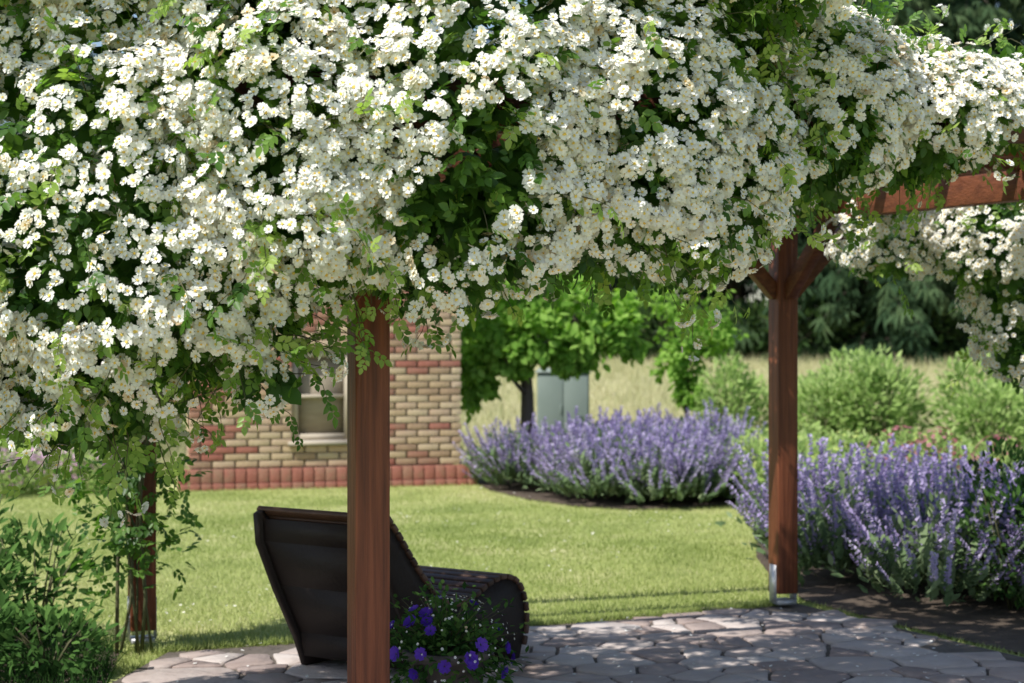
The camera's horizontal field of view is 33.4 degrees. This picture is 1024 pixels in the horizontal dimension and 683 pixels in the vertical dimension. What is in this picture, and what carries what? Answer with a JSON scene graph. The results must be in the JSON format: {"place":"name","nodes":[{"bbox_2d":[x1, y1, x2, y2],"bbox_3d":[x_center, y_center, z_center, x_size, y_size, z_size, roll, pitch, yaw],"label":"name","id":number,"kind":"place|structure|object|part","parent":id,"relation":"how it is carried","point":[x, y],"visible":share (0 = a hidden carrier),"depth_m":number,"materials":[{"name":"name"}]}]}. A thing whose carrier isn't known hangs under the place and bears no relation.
{"place":"outdoors","nodes":[
{"label":"outdoors","id":0,"kind":"place"},
{"bbox_2d":[0,362,1023,682],"bbox_3d":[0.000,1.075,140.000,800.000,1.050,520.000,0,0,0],"label":"ground","id":1,"kind":"structure","parent":0,"point":[474,522],"depth_m":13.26,"materials":[{"name":"green plant"}]},
{"bbox_2d":[0,4,97,298],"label":"conifer tree","id":2,"kind":"object","parent":1,"relation":"on","point":[4,182],"visible":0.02,"depth_m":46.56,"materials":[{"name":"green plant"}]},
{"bbox_2d":[0,444,125,497],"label":"pink flowering perennial","id":3,"kind":"object","parent":1,"relation":"on","point":[29,468],"visible":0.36,"depth_m":17.86,"materials":[{"name":"green plant"}]},
{"bbox_2d":[0,614,128,682],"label":"shade grass","id":4,"kind":"structure","parent":1,"relation":"on","point":[103,662],"depth_m":8.19,"materials":[{"name":"green plant"}]},
{"bbox_2d":[0,484,114,647],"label":"shade shrub","id":5,"kind":"object","parent":4,"relation":"on","point":[8,560],"visible":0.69,"depth_m":8.93,"materials":[{"name":"green plant"}]},
{"bbox_2d":[0,588,126,681],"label":"shade shrub","id":6,"kind":"object","parent":4,"relation":"on","point":[9,610],"visible":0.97,"depth_m":8.03,"materials":[{"name":"green plant"}]},
{"bbox_2d":[0,415,186,461],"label":"tall perennial bush","id":7,"kind":"object","parent":1,"relation":"on","point":[182,429],"depth_m":22.16,"materials":[{"name":"green plant"}]},
{"bbox_2d":[190,290,452,489],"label":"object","id":8,"kind":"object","parent":1,"relation":"on","point":[235,467],"visible":0.18,"depth_m":18.91,"materials":[{"name":"brick"}]},
{"bbox_2d":[288,351,346,445],"bbox_3d":[-2.085,0.615,18.687,0.750,1.030,0.210,0,0,-15],"label":"window","id":9,"kind":"structure","parent":8,"relation":"on","point":[313,423],"depth_m":18.75,"materials":[{"name":"grey glass"}]},
{"bbox_2d":[288,351,346,445],"bbox_3d":[-2.081,0.615,18.672,0.750,1.030,0.180,0,0,-15],"label":"window frame","id":10,"kind":"structure","parent":9,"relation":"in","point":[314,436],"depth_m":18.68,"materials":[{"name":"white wood"}]},
{"bbox_2d":[177,464,477,490],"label":"red brick plinth","id":11,"kind":"structure","parent":1,"relation":"on","point":[429,475],"depth_m":18.56,"materials":[{"name":"red brick"}]},
{"bbox_2d":[186,278,460,467],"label":"bricks","id":12,"kind":"object","parent":11,"relation":"on","point":[398,454],"visible":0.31,"depth_m":18.87,"materials":[{"name":"beige brick"}]},
{"bbox_2d":[28,487,747,635],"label":"lawn daisies","id":13,"kind":"object","parent":1,"relation":"on","point":[405,531],"visible":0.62,"depth_m":13.52,"materials":[{"name":"white plant"}]},
{"bbox_2d":[412,4,516,332],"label":"conifer tree","id":14,"kind":"object","parent":1,"relation":"on","point":[429,15],"depth_m":48.37,"materials":[{"name":"green plant"}]},
{"bbox_2d":[149,597,806,653],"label":"edge grass","id":15,"kind":"structure","parent":1,"relation":"on","point":[570,620],"depth_m":9.59,"materials":[{"name":"green plant"}]},
{"bbox_2d":[1,350,1020,472],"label":"meadow grass","id":16,"kind":"structure","parent":1,"relation":"on","point":[618,364],"depth_m":32.28,"materials":[{"name":"beige plant"}]},
{"bbox_2d":[0,0,1023,654],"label":"climbing rose","id":17,"kind":"object","parent":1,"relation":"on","point":[152,276],"visible":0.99,"depth_m":5.61,"materials":[{"name":"white plant"}]},
{"bbox_2d":[22,291,1019,363],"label":"hedge shrubs","id":18,"kind":"object","parent":1,"relation":"on","point":[755,349],"visible":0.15,"depth_m":43.12,"materials":[{"name":"green plant"}]},
{"bbox_2d":[535,368,590,436],"bbox_3d":[0.675,0.974,22.600,0.740,1.245,0.411,0,0,0],"label":"utility cabinet","id":19,"kind":"object","parent":1,"relation":"on","point":[557,398],"visible":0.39,"depth_m":22.41,"materials":[{"name":"grey metal"}]},
{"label":"doors","id":20,"kind":"part","parent":19,"relation":"part of","materials":[{"name":"grey metal"}]},
{"bbox_2d":[473,17,710,356],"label":"conifer tree","id":21,"kind":"object","parent":1,"relation":"on","point":[616,283],"depth_m":45.74,"materials":[{"name":"green plant"}]},
{"bbox_2d":[602,283,760,319],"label":"conifer tree","id":22,"kind":"object","parent":1,"relation":"on","point":[757,299],"visible":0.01,"depth_m":52.34,"materials":[{"name":"green plant"}]},
{"bbox_2d":[478,469,1010,508],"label":"flower bed soil","id":23,"kind":"structure","parent":1,"relation":"on","point":[547,495],"depth_m":17.15,"materials":[{"name":"brown soil"}]},
{"bbox_2d":[453,270,653,439],"bbox_3d":[0.300,-0.151,19.962,2.707,3.622,1.783,0,0,0],"label":"young fruit tree","id":24,"kind":"object","parent":23,"relation":"on","point":[504,345],"visible":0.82,"depth_m":19.67,"materials":[{"name":"green plant"}]},
{"bbox_2d":[452,397,767,503],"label":"catmint plants","id":25,"kind":"object","parent":23,"relation":"on","point":[637,458],"visible":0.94,"depth_m":16.93,"materials":[{"name":"purple plant"}]},
{"bbox_2d":[637,282,748,421],"bbox_3d":[2.272,0.250,22.030,1.327,2.794,1.216,0,0,41],"label":"young fruit tree","id":26,"kind":"object","parent":23,"relation":"on","point":[680,374],"visible":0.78,"depth_m":21.94,"materials":[{"name":"green plant"}]},
{"bbox_2d":[692,343,1023,471],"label":"tall perennial bush","id":27,"kind":"object","parent":23,"relation":"on","point":[860,382],"visible":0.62,"depth_m":20.42,"materials":[{"name":"green plant"}]},
{"bbox_2d":[710,422,1017,502],"bbox_3d":[3.258,1.279,17.113,3.326,0.796,5.499,0,0,27],"label":"green border perennial","id":28,"kind":"object","parent":23,"relation":"on","point":[759,448],"visible":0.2,"depth_m":17.18,"materials":[{"name":"green plant"}]},
{"bbox_2d":[631,222,861,362],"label":"conifer tree","id":29,"kind":"object","parent":1,"relation":"on","point":[739,288],"visible":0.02,"depth_m":44.69,"materials":[{"name":"green plant"}]},
{"bbox_2d":[758,0,932,337],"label":"conifer tree","id":30,"kind":"object","parent":1,"relation":"on","point":[805,239],"depth_m":52.51,"materials":[{"name":"green plant"}]},
{"bbox_2d":[737,0,1014,366],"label":"conifer tree","id":31,"kind":"object","parent":1,"relation":"on","point":[884,303],"visible":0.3,"depth_m":42.29,"materials":[{"name":"green plant"}]},
{"bbox_2d":[756,543,1023,653],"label":"flower bed soil","id":32,"kind":"structure","parent":1,"relation":"on","point":[989,621],"depth_m":10.19,"materials":[{"name":"brown soil"}]},
{"bbox_2d":[714,433,1023,606],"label":"catmint plants","id":33,"kind":"object","parent":32,"relation":"on","point":[872,522],"visible":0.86,"depth_m":10.82,"materials":[{"name":"purple plant"}]},
{"bbox_2d":[863,425,1023,475],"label":"red flowering perennial","id":34,"kind":"object","parent":32,"relation":"on","point":[929,442],"visible":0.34,"depth_m":15.01,"materials":[{"name":"green plant"}]},
{"bbox_2d":[935,437,1023,609],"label":"leafy bed shrub","id":35,"kind":"object","parent":32,"relation":"on","point":[1019,508],"visible":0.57,"depth_m":10.11,"materials":[{"name":"green plant"}]},
{"bbox_2d":[849,0,1023,352],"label":"conifer tree","id":36,"kind":"object","parent":1,"relation":"on","point":[975,16],"visible":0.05,"depth_m":44.40,"materials":[{"name":"green plant"}]},
{"bbox_2d":[925,0,1023,336],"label":"conifer tree","id":37,"kind":"object","parent":1,"relation":"on","point":[1016,34],"visible":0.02,"depth_m":49.40,"materials":[{"name":"green plant"}]},
{"bbox_2d":[992,4,1023,362],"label":"conifer tree","id":38,"kind":"object","parent":1,"relation":"on","point":[1012,217],"visible":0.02,"depth_m":43.20,"materials":[{"name":"green plant"}]},
{"bbox_2d":[1,0,1022,318],"label":"sky","id":39,"kind":"structure","parent":0,"point":[98,44],"materials":[{"name":"white"}]},
{"bbox_2d":[112,604,1023,682],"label":"stone patio","id":40,"kind":"structure","parent":0,"point":[739,648],"depth_m":8.50,"materials":[{"name":"stone"}]},
{"bbox_2d":[253,506,529,668],"bbox_3d":[-0.569,1.172,8.266,0.800,0.793,1.156,0,0,35],"label":"wooden lounge bench","id":41,"kind":"object","parent":40,"relation":"on","point":[303,554],"visible":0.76,"depth_m":8.02,"materials":[{"name":"brown wood"}]},
{"bbox_2d":[390,576,530,682],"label":"flower planter","id":42,"kind":"object","parent":40,"relation":"on","point":[438,652],"visible":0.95,"depth_m":6.90,"materials":[{"name":"ceramic"}]},
{"bbox_2d":[83,68,1023,682],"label":"pergola","id":43,"kind":"object","parent":40,"relation":"on","point":[785,280],"visible":0.26,"depth_m":8.47,"materials":[{"name":"wood"}]},
{"bbox_2d":[176,608,1020,682],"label":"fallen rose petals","id":44,"kind":"object","parent":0,"point":[702,655],"visible":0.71,"depth_m":8.59,"materials":[{"name":"white plant"}]}
]}

